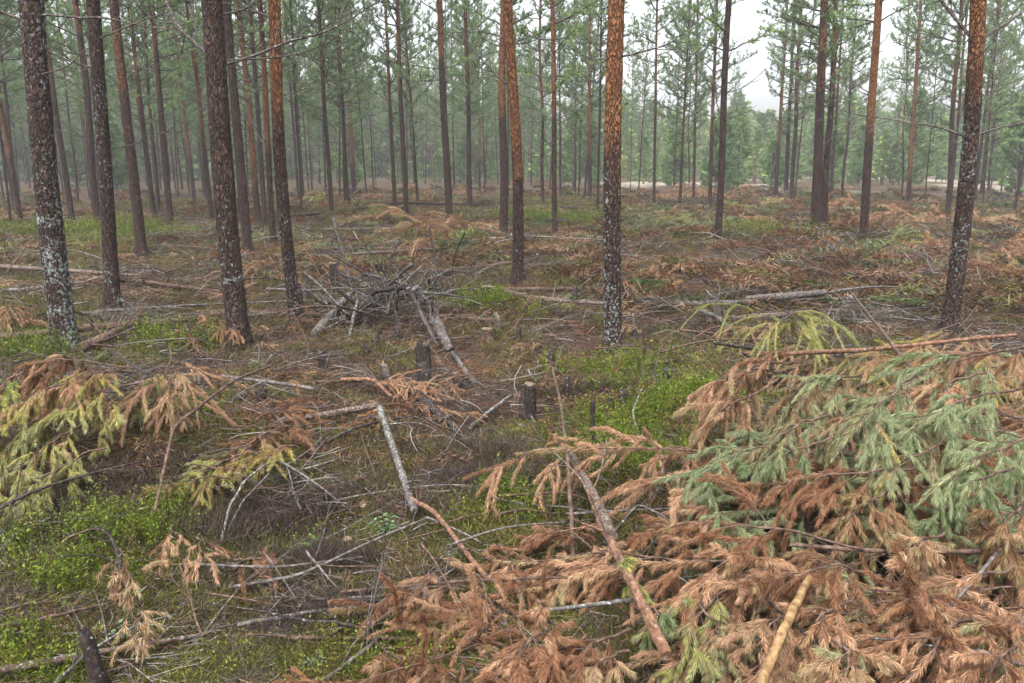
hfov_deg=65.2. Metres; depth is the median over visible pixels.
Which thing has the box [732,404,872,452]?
pine bough
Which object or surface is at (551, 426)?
fallen branch
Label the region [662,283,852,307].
fallen log
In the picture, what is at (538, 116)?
pine tree
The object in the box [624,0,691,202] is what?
pine tree
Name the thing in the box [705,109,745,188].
young pine
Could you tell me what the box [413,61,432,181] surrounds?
pine tree
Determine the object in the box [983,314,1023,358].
fallen branch
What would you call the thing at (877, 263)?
pine bough
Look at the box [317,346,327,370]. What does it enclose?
stump
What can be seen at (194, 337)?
pine bough
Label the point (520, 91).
pine tree
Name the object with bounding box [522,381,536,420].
stump
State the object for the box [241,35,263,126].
pine tree
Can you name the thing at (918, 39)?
pine tree
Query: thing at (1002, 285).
needle slash
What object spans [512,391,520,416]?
stump
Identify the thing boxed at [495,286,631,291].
fallen log
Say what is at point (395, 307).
fallen branch
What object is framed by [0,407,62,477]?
pine bough
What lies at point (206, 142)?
pine tree
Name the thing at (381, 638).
fallen branch
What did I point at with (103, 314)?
fallen branch
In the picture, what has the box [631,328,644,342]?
stump
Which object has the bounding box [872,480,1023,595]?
pine bough
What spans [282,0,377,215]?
pine tree
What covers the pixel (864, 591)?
pine bough
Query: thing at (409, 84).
pine tree
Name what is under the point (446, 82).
pine tree
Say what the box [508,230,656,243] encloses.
fallen log
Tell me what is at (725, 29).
pine tree
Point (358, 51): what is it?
pine tree
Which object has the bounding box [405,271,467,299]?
fallen branch
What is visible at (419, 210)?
pine bough
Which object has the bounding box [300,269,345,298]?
fallen branch
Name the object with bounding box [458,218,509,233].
pine bough
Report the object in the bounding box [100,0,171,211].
pine tree
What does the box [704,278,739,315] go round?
dead bush
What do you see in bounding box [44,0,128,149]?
pine tree
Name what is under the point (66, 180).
pine tree
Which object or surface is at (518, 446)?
fallen branch
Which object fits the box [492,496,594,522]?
fallen branch
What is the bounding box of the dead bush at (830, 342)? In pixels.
[799,291,876,361]
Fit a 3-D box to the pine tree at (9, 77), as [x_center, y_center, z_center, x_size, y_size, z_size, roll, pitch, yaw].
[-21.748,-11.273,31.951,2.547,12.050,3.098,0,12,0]
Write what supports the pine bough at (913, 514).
on the ground
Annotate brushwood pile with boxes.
[0,242,255,298]
[80,293,189,320]
[169,445,444,549]
[189,548,441,682]
[266,217,482,338]
[408,297,634,353]
[675,243,884,271]
[762,287,977,339]
[812,230,994,278]
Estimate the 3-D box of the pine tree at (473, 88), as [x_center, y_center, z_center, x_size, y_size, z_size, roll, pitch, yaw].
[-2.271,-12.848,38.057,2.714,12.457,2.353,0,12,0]
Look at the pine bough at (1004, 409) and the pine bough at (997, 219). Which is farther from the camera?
the pine bough at (997, 219)
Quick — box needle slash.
[0,183,1023,317]
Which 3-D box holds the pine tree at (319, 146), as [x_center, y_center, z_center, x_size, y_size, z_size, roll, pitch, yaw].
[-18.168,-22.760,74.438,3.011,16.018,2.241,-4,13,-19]
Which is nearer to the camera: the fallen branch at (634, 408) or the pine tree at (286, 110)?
the fallen branch at (634, 408)
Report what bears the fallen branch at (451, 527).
on the ground
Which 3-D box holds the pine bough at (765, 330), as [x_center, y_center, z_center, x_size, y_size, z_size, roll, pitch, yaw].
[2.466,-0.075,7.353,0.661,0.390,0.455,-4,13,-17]
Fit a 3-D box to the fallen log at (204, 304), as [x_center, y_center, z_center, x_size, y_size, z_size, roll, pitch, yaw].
[-3.332,-0.459,9.099,2.855,0.473,0.445,-1,12,-6]
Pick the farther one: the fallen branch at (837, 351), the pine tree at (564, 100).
the pine tree at (564, 100)
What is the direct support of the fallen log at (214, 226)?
on the ground
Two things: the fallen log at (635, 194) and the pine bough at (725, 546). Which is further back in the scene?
the fallen log at (635, 194)
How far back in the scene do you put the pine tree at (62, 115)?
52.84 m
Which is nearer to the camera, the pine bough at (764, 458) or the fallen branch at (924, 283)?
the pine bough at (764, 458)
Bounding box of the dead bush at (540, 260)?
[527,246,559,269]
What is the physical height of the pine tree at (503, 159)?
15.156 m
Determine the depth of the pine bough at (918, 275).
9.81 m
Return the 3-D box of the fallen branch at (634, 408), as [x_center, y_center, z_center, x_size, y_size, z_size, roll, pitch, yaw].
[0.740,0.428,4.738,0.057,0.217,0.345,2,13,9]
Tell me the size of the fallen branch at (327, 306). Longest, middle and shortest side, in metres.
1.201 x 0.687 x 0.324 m
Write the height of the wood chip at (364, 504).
0.024 m
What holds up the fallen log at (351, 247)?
on the ground
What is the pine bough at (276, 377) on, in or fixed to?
on the ground
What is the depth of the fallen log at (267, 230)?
20.09 m
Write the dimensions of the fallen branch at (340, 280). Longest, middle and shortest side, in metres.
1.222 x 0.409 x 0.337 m
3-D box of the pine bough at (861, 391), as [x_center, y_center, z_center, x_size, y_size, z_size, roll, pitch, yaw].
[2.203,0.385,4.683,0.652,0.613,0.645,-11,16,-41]
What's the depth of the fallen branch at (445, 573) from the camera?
3.23 m
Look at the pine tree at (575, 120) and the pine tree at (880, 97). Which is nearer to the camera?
the pine tree at (575, 120)
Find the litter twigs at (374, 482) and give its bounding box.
[0,194,1023,682]
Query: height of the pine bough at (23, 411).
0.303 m
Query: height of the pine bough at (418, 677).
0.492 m
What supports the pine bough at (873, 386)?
on the ground
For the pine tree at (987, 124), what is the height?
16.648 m
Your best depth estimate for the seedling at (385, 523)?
3.71 m
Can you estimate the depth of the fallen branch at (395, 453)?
4.22 m
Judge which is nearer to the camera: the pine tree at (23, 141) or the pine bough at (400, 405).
the pine bough at (400, 405)
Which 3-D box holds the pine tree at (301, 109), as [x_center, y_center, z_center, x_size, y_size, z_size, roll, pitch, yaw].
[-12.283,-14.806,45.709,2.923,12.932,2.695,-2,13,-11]
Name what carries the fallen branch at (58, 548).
on the ground
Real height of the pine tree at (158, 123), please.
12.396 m
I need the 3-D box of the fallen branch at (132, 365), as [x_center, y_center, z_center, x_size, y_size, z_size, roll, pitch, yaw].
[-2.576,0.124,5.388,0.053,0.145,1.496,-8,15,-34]
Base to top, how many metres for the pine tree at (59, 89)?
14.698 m
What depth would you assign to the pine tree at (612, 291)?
6.84 m
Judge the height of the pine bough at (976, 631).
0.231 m
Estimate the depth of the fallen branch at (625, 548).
3.24 m
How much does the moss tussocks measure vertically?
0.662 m
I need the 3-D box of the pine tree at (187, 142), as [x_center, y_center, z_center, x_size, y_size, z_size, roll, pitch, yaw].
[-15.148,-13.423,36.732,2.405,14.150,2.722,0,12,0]
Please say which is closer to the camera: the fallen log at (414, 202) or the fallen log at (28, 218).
the fallen log at (28, 218)
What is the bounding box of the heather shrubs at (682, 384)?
[0,204,818,682]
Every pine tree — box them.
[0,0,24,195]
[0,0,24,220]
[0,0,27,205]
[0,0,60,221]
[0,0,89,219]
[0,0,191,308]
[0,0,204,350]
[0,4,26,189]
[0,16,26,177]
[0,16,27,199]
[0,43,25,165]
[0,45,23,198]
[0,48,21,162]
[0,72,13,123]
[1,5,27,191]
[7,0,26,110]
[9,49,31,187]
[9,66,28,183]
[12,0,129,227]
[14,54,28,145]
[26,7,79,191]
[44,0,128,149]
[45,0,88,200]
[46,1,119,198]
[46,16,74,157]
[47,0,156,256]
[48,3,72,145]
[48,18,71,158]
[50,0,114,196]
[54,79,71,189]
[59,0,115,194]
[62,83,82,175]
[65,0,117,186]
[66,43,92,152]
[82,0,186,215]
[85,4,134,187]
[87,4,120,117]
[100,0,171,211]
[103,1,178,164]
[105,1,158,162]
[107,6,146,154]
[112,0,203,223]
[120,76,140,181]
[125,0,175,194]
[125,51,146,181]
[128,13,172,189]
[130,31,157,185]
[134,92,156,165]
[139,0,194,176]
[140,31,155,182]
[142,12,187,189]
[147,0,206,198]
[147,0,246,220]
[147,0,417,354]
[148,37,183,188]
[148,51,180,153]
[149,0,204,200]
[150,0,204,193]
[156,108,180,181]
[161,0,208,201]
[163,18,193,186]
[163,85,194,187]
[169,71,182,172]
[173,3,206,158]
[174,5,209,192]
[176,122,197,183]
[179,0,334,323]
[179,23,209,157]
[181,0,230,192]
[182,107,208,182]
[183,0,285,256]
[188,0,298,224]
[190,30,208,161]
[192,0,264,214]
[192,53,209,178]
[227,0,272,146]
[227,0,292,242]
[227,4,264,193]
[228,1,269,198]
[230,0,301,228]
[238,17,271,155]
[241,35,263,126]
[244,0,328,210]
[251,39,271,156]
[252,24,274,183]
[254,41,271,182]
[258,1,290,140]
[265,0,324,200]
[267,0,320,195]
[268,85,294,151]
[281,1,310,176]
[282,0,322,190]
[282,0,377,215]
[283,35,318,158]
[283,91,294,157]
[285,89,301,176]
[285,123,296,178]
[286,27,330,189]
[295,0,372,200]
[299,0,334,190]
[300,95,317,180]
[302,13,342,163]
[302,23,335,186]
[305,37,323,183]
[306,17,324,182]
[308,0,365,195]
[309,0,372,206]
[312,1,373,154]
[312,97,337,181]
[317,14,365,186]
[325,1,379,160]
[326,0,371,193]
[326,69,341,182]
[327,99,346,162]
[334,0,384,193]
[334,9,374,186]
[350,0,387,188]
[352,0,425,208]
[359,70,376,170]
[361,0,444,200]
[361,11,381,184]
[365,0,440,221]
[369,81,384,177]
[373,71,399,162]
[374,65,399,179]
[374,69,399,182]
[380,15,428,182]
[381,3,424,183]
[383,40,416,183]
[401,0,473,217]
[403,55,419,177]
[404,42,420,156]
[404,86,422,178]
[411,2,439,183]
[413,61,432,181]
[415,53,433,177]
[415,63,427,155]
[417,67,440,178]
[417,95,434,176]
[422,0,465,159]
[424,47,440,179]
[427,0,474,188]
[428,20,461,161]
[433,0,526,284]
[434,1,489,164]
[435,0,500,211]
[436,0,491,167]
[436,88,451,152]
[444,6,464,182]
[448,1,483,184]
[448,14,477,170]
[449,15,490,184]
[456,0,557,232]
[459,0,498,193]
[464,0,497,192]
[473,51,498,176]
[477,24,506,183]
[480,0,544,195]
[489,19,532,184]
[490,57,506,154]
[490,69,520,163]
[503,0,598,235]
[506,27,538,183]
[513,0,571,203]
[516,35,535,136]
[519,51,547,185]
[521,33,540,181]
[522,42,539,180]
[524,0,581,196]
[527,39,551,181]
[528,40,551,176]
[533,43,564,181]
[534,0,573,190]
[541,0,604,192]
[550,16,592,190]
[556,0,604,196]
[556,49,579,183]
[564,0,639,212]
[565,0,607,199]
[566,0,624,198]
[569,10,601,146]
[576,0,703,354]
[603,83,629,141]
[621,12,652,187]
[622,0,666,188]
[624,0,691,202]
[630,61,652,172]
[648,0,721,202]
[657,0,712,192]
[664,0,725,197]
[664,0,785,240]
[671,0,711,188]
[680,0,757,206]
[727,51,748,125]
[755,0,856,227]
[760,0,816,194]
[766,0,829,198]
[766,0,843,198]
[768,0,814,195]
[785,0,873,224]
[806,0,868,198]
[811,0,1023,333]
[819,0,916,240]
[824,0,897,196]
[824,19,857,160]
[835,54,861,175]
[838,0,868,188]
[865,57,890,157]
[881,0,942,196]
[881,17,915,185]
[886,0,956,203]
[892,1,953,164]
[899,0,981,216]
[903,0,958,197]
[924,0,993,204]
[946,43,967,178]
[948,0,1023,202]
[961,0,1023,200]
[979,0,1023,194]
[979,32,1011,182]
[980,40,1020,186]
[981,0,1016,190]
[989,1,1023,190]
[1000,0,1023,209]
[1005,0,1023,196]
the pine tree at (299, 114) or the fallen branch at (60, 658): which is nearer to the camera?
the fallen branch at (60, 658)
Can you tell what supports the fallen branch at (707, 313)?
on the ground
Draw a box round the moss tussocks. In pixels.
[0,191,1023,682]
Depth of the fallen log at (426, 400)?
5.23 m
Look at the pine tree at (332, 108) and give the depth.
61.09 m
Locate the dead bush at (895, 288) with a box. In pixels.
[880,271,914,296]
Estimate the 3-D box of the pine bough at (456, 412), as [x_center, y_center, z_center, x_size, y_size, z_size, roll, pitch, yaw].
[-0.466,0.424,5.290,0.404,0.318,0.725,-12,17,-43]
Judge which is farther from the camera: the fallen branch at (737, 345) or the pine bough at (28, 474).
the fallen branch at (737, 345)
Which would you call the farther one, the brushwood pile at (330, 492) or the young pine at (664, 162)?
the young pine at (664, 162)
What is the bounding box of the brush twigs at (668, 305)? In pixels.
[0,193,1023,526]
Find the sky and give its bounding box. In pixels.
[0,0,1023,128]
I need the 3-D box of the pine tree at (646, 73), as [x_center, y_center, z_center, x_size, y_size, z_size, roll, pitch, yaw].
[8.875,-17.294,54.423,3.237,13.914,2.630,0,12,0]
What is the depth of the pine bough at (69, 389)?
4.10 m
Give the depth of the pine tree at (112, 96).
42.08 m
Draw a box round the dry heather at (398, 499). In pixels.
[0,193,1023,682]
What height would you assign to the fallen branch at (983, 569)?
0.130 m
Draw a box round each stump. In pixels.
[76,623,108,682]
[197,371,202,388]
[254,383,267,403]
[303,283,307,299]
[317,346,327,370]
[329,262,338,285]
[361,344,371,356]
[375,332,379,352]
[379,361,392,379]
[415,340,431,373]
[417,362,427,381]
[420,368,430,387]
[451,380,462,394]
[479,285,492,293]
[480,327,493,343]
[494,312,500,330]
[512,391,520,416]
[516,326,520,342]
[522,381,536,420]
[545,349,554,368]
[564,375,569,400]
[571,287,577,298]
[590,399,594,443]
[607,393,613,413]
[618,388,628,414]
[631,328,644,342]
[632,313,635,328]
[657,261,661,281]
[659,367,672,386]
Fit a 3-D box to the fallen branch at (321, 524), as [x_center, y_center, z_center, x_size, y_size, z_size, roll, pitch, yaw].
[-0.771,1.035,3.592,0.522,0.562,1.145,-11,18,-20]
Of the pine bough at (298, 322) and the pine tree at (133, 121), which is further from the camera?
the pine tree at (133, 121)
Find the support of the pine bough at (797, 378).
on the ground
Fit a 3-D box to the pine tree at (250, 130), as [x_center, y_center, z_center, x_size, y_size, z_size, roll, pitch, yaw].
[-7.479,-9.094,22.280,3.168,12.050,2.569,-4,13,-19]
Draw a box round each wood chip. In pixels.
[342,536,351,541]
[359,500,366,507]
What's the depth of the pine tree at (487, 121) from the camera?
70.67 m
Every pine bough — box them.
[0,301,47,332]
[0,348,133,435]
[0,369,29,430]
[0,383,63,442]
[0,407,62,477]
[0,415,96,512]
[0,469,56,533]
[8,373,133,459]
[24,446,106,520]
[31,353,108,422]
[46,353,138,422]
[61,400,149,425]
[86,351,255,446]
[87,395,126,464]
[95,546,132,603]
[106,560,167,611]
[108,596,171,667]
[118,252,133,258]
[121,367,191,428]
[137,466,229,512]
[144,372,200,432]
[145,527,190,577]
[156,444,253,496]
[174,314,219,352]
[181,533,233,584]
[184,431,277,475]
[190,324,216,335]
[193,315,225,347]
[203,445,298,503]
[204,239,328,299]
[216,368,240,409]
[225,325,243,345]
[225,399,330,460]
[225,562,284,607]
[234,546,278,574]
[235,382,331,471]
[243,368,331,435]
[251,325,273,338]
[255,370,320,389]
[257,268,283,279]
[262,381,319,412]
[273,626,488,682]
[277,318,315,337]
[279,308,319,322]
[285,374,360,394]
[289,626,482,682]
[301,256,363,275]
[302,191,327,202]
[315,198,350,207]
[326,564,521,682]
[334,395,419,421]
[337,254,352,263]
[338,401,404,437]
[353,369,464,402]
[359,632,458,682]
[362,571,506,673]
[369,201,456,264]
[371,207,484,241]
[374,228,414,236]
[377,543,505,650]
[395,221,426,235]
[397,374,487,428]
[408,184,425,193]
[412,204,448,232]
[412,205,461,229]
[413,565,547,667]
[421,190,443,198]
[457,564,522,657]
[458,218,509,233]
[462,424,744,541]
[471,552,567,649]
[472,619,587,682]
[473,220,512,230]
[478,529,637,613]
[488,540,692,606]
[491,633,587,682]
[501,564,544,645]
[508,335,544,354]
[512,520,598,555]
[523,590,555,645]
[533,367,562,390]
[542,298,575,311]
[556,627,630,682]
[564,533,830,659]
[568,647,637,682]
[600,272,643,291]
[602,352,631,375]
[606,620,853,682]
[608,553,653,603]
[621,193,651,201]
[621,215,705,231]
[622,324,641,334]
[625,461,863,604]
[630,580,743,682]
[633,548,877,682]
[638,606,677,653]
[639,405,764,486]
[642,492,861,573]
[644,258,707,290]
[650,486,737,531]
[651,420,807,520]
[652,204,684,217]
[652,210,679,225]
[655,190,683,199]
[665,182,705,194]
[665,213,697,225]
[665,590,759,682]
[666,378,778,488]
[666,493,810,577]
[672,435,860,525]
[673,187,702,196]
[681,273,870,360]
[685,368,757,420]
[688,356,800,440]
[695,187,725,196]
[695,460,896,604]
[698,548,880,625]
[704,215,737,225]
[707,553,1011,679]
[711,318,781,343]
[714,614,796,682]
[720,461,853,525]
[722,210,777,223]
[722,218,756,227]
[724,184,753,195]
[724,198,762,207]
[725,190,742,199]
[729,423,917,570]
[731,186,763,197]
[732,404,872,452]
[733,580,1023,681]
[735,408,832,493]
[735,436,831,484]
[736,574,948,682]
[739,346,851,378]
[749,290,867,383]
[752,326,796,342]
[753,337,803,346]
[754,563,903,682]
[760,367,843,460]
[760,573,1006,682]
[761,193,785,206]
[763,268,788,277]
[763,317,801,337]
[763,345,872,398]
[764,408,824,453]
[764,595,863,682]
[770,610,933,682]
[774,374,853,418]
[778,437,995,518]
[779,567,887,652]
[791,372,864,465]
[796,388,965,515]
[796,463,982,589]
[796,602,1023,679]
[797,204,834,210]
[797,457,879,559]
[798,638,906,682]
[801,303,1023,409]
[805,489,920,550]
[806,378,894,424]
[810,480,915,559]
[813,374,944,495]
[814,362,919,406]
[816,234,842,247]
[818,606,1020,682]
[821,496,973,595]
[822,321,1023,472]
[828,191,837,202]
[831,193,860,206]
[834,244,900,258]
[834,427,1013,489]
[835,220,935,254]
[836,225,919,253]
[843,320,890,333]
[845,601,1023,682]
[847,554,1023,651]
[848,200,878,206]
[848,442,946,522]
[850,323,1023,415]
[850,416,1023,483]
[851,533,962,669]
[855,537,1013,678]
[856,386,1023,485]
[857,204,925,222]
[858,215,925,229]
[859,358,945,371]
[860,572,1008,605]
[861,375,977,425]
[863,250,941,271]
[867,270,916,288]
[870,201,930,212]
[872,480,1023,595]
[882,436,1018,568]
[886,530,955,571]
[889,273,937,288]
[890,386,1023,455]
[891,238,950,248]
[892,259,942,272]
[895,420,1023,491]
[898,408,1022,454]
[899,229,949,253]
[904,458,1023,527]
[907,466,1023,546]
[909,329,1023,404]
[909,372,986,454]
[912,204,949,224]
[913,423,1023,529]
[917,564,1014,620]
[938,352,1023,409]
[939,471,1023,605]
[942,639,1023,682]
[945,239,989,252]
[945,411,1018,483]
[947,256,985,278]
[950,210,980,220]
[951,527,1023,594]
[955,499,1023,587]
[955,563,1022,649]
[958,610,1023,682]
[966,261,1023,280]
[967,255,1020,276]
[968,251,999,267]
[969,243,1023,263]
[970,246,1022,267]
[972,211,988,223]
[973,392,1023,437]
[979,406,1022,437]
[980,228,1023,255]
[980,396,1023,465]
[986,214,1023,229]
[993,363,1023,386]
[999,353,1023,414]
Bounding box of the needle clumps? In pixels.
[0,225,1023,510]
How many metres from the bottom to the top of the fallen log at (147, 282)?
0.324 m
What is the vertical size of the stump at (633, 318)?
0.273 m
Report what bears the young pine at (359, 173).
on the ground
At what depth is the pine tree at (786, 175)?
43.78 m
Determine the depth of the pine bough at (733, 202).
28.40 m
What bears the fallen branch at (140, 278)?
on the ground
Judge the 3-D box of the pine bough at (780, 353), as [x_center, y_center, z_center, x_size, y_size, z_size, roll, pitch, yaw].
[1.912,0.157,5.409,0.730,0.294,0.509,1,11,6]
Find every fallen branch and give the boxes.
[0,210,101,260]
[0,446,159,509]
[0,495,130,551]
[0,557,278,682]
[0,575,106,626]
[27,283,97,294]
[37,508,133,589]
[40,229,101,266]
[42,618,222,680]
[46,524,103,569]
[53,589,190,682]
[74,286,130,321]
[80,351,126,391]
[85,312,127,319]
[90,253,170,283]
[106,330,315,403]
[108,348,149,375]
[125,269,199,280]
[129,538,249,682]
[131,353,297,412]
[138,309,283,331]
[144,221,209,253]
[146,454,241,569]
[153,365,270,512]
[163,513,220,536]
[170,289,222,296]
[175,272,219,281]
[175,343,308,406]
[183,491,405,573]
[195,399,303,414]
[200,268,250,283]
[201,239,258,265]
[220,463,266,541]
[226,473,269,531]
[227,434,351,512]
[229,485,437,588]
[237,566,464,626]
[242,253,282,281]
[251,203,320,229]
[268,437,340,484]
[270,286,389,335]
[270,365,326,375]
[271,322,371,377]
[275,336,479,401]
[275,495,368,566]
[287,597,450,649]
[300,229,388,237]
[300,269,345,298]
[306,272,376,283]
[308,312,368,342]
[314,339,368,355]
[322,538,432,681]
[326,383,448,442]
[327,553,412,638]
[333,298,377,338]
[334,464,506,503]
[336,305,445,358]
[340,377,393,398]
[341,550,618,592]
[348,259,406,320]
[350,531,456,597]
[352,561,423,576]
[376,274,421,324]
[376,405,443,513]
[381,285,406,344]
[395,492,507,530]
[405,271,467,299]
[406,286,439,346]
[410,496,489,581]
[426,516,481,543]
[430,507,504,534]
[436,529,503,569]
[448,469,610,550]
[451,351,477,386]
[467,311,532,331]
[468,394,511,428]
[481,324,551,337]
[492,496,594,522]
[494,427,543,453]
[500,491,639,528]
[500,504,567,529]
[510,410,587,423]
[515,403,613,448]
[541,466,589,542]
[542,309,725,359]
[546,402,589,437]
[546,597,634,610]
[551,366,574,562]
[552,336,696,388]
[566,446,730,514]
[580,285,743,323]
[583,263,707,297]
[595,307,698,355]
[595,542,694,562]
[615,462,686,562]
[622,284,692,316]
[625,491,730,582]
[627,240,662,260]
[632,388,641,434]
[660,283,798,352]
[664,239,698,245]
[679,324,787,341]
[690,288,745,350]
[692,307,737,336]
[693,314,827,392]
[695,231,782,261]
[714,303,976,387]
[729,226,804,250]
[739,306,796,343]
[741,351,886,384]
[756,574,812,682]
[763,596,886,672]
[765,261,860,299]
[768,526,890,580]
[770,246,871,263]
[771,310,866,354]
[779,584,901,591]
[785,346,913,355]
[789,512,1023,596]
[803,303,850,342]
[813,306,927,324]
[820,307,986,347]
[826,238,947,293]
[829,509,841,533]
[849,290,923,383]
[865,474,1002,542]
[869,220,1010,281]
[869,637,946,649]
[874,333,1016,350]
[875,261,976,283]
[888,246,991,277]
[906,312,1015,353]
[924,322,1023,355]
[937,307,1023,320]
[948,540,1009,605]
[954,647,1023,666]
[961,382,1023,408]
[962,301,1023,307]
[964,255,999,298]
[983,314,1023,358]
[991,326,1023,341]
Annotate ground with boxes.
[0,173,1023,682]
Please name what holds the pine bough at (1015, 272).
on the ground
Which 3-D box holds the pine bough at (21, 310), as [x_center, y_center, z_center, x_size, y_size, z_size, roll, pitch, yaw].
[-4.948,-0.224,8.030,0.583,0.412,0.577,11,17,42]
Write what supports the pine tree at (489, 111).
on the ground
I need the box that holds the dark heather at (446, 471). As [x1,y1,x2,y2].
[0,295,743,642]
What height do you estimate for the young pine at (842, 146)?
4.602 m
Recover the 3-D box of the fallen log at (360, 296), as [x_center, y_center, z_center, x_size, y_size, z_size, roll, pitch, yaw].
[-1.063,-0.648,9.470,2.748,0.454,0.311,-11,17,-41]
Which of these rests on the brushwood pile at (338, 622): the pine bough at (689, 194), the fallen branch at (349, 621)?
the fallen branch at (349, 621)
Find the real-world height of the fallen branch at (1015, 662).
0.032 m
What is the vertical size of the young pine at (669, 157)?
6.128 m
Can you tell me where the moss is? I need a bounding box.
[0,197,1023,682]
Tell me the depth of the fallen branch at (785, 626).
2.28 m
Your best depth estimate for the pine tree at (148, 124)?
76.44 m
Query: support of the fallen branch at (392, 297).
on the ground
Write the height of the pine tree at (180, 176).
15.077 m
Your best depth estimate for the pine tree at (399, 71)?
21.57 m
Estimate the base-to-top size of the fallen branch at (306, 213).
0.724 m
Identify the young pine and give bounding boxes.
[57,127,88,188]
[92,108,138,185]
[109,126,128,190]
[118,126,143,185]
[208,97,248,183]
[245,137,273,188]
[318,144,341,181]
[332,111,370,184]
[332,139,349,180]
[354,133,376,181]
[434,133,460,178]
[450,119,482,182]
[548,102,584,186]
[557,133,571,176]
[566,128,587,184]
[576,120,603,186]
[656,123,692,186]
[659,107,700,186]
[697,121,732,190]
[700,137,709,167]
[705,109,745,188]
[725,108,759,188]
[742,123,764,175]
[757,133,789,189]
[765,129,791,183]
[800,116,814,178]
[807,116,852,190]
[811,111,850,183]
[847,142,864,187]
[885,130,914,181]
[893,97,943,184]
[926,115,959,181]
[935,123,961,181]
[978,92,1015,184]
[990,96,1023,197]
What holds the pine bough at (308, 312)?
on the ground
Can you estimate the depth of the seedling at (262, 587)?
3.23 m
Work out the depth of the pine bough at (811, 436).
3.51 m
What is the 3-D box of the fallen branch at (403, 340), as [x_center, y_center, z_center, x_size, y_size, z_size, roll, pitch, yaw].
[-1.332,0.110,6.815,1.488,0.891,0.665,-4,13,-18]
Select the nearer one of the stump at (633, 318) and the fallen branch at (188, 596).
the fallen branch at (188, 596)
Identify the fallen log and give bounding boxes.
[0,262,138,276]
[0,270,79,293]
[0,297,403,339]
[23,216,82,219]
[70,260,199,291]
[74,256,143,285]
[77,288,163,351]
[79,270,221,293]
[83,279,321,312]
[147,223,215,237]
[193,288,501,321]
[239,224,362,232]
[267,402,377,423]
[300,237,447,257]
[302,237,429,251]
[309,292,351,338]
[323,225,472,231]
[323,270,502,304]
[341,201,479,211]
[349,287,565,316]
[399,375,462,434]
[404,244,573,275]
[412,285,454,352]
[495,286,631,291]
[504,282,603,305]
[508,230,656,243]
[543,437,616,539]
[552,466,671,659]
[559,245,647,257]
[560,200,595,209]
[568,224,653,229]
[621,194,651,196]
[638,355,692,366]
[651,226,771,239]
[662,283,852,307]
[706,288,1018,324]
[746,289,826,301]
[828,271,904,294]
[907,243,1011,249]
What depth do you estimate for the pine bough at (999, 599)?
2.68 m
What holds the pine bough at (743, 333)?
on the ground
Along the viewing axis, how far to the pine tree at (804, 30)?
36.39 m
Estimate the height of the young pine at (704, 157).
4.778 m
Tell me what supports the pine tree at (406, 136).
on the ground
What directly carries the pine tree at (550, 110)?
on the ground
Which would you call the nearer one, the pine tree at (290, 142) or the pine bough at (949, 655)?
the pine bough at (949, 655)
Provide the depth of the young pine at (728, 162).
43.53 m
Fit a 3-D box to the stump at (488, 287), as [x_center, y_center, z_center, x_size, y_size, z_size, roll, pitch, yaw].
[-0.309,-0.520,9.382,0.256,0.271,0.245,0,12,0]
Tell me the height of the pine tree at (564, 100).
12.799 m
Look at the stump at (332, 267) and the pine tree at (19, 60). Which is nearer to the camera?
the stump at (332, 267)
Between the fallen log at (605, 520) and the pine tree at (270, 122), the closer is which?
the fallen log at (605, 520)
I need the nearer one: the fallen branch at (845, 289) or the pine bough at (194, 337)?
the pine bough at (194, 337)
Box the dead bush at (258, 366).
[236,342,284,368]
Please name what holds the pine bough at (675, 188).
on the ground
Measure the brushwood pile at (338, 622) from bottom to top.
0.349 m
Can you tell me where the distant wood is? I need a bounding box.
[0,61,1023,185]
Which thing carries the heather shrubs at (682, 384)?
on the ground
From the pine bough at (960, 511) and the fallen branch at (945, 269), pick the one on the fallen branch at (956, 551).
the pine bough at (960, 511)
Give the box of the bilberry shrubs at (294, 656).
[0,188,1023,682]
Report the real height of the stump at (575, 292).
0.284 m
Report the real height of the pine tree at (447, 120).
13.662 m
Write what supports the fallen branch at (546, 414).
on the ground
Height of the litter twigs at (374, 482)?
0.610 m
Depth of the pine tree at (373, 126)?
95.43 m
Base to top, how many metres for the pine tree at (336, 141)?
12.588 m
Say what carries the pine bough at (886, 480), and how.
on the pine bough at (889, 576)
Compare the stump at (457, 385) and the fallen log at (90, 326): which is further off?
the fallen log at (90, 326)
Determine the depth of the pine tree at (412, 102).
86.16 m
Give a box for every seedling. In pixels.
[95,351,107,361]
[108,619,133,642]
[258,572,271,594]
[285,532,315,553]
[301,650,325,670]
[368,509,395,533]
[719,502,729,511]
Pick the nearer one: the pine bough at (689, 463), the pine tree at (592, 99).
the pine bough at (689, 463)
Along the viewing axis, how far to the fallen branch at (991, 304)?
7.60 m
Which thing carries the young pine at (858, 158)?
on the ground
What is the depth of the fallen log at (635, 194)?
40.08 m
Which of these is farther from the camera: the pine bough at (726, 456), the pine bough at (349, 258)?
the pine bough at (349, 258)
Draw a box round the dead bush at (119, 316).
[91,296,140,322]
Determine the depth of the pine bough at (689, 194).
41.19 m
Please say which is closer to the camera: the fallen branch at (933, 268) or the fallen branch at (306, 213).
the fallen branch at (933, 268)
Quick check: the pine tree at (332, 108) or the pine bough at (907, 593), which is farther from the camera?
the pine tree at (332, 108)
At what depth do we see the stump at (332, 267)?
11.14 m
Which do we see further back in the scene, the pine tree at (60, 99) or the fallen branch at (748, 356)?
the pine tree at (60, 99)
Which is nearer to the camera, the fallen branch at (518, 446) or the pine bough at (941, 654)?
the pine bough at (941, 654)
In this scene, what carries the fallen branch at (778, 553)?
on the ground
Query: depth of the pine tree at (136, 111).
58.21 m

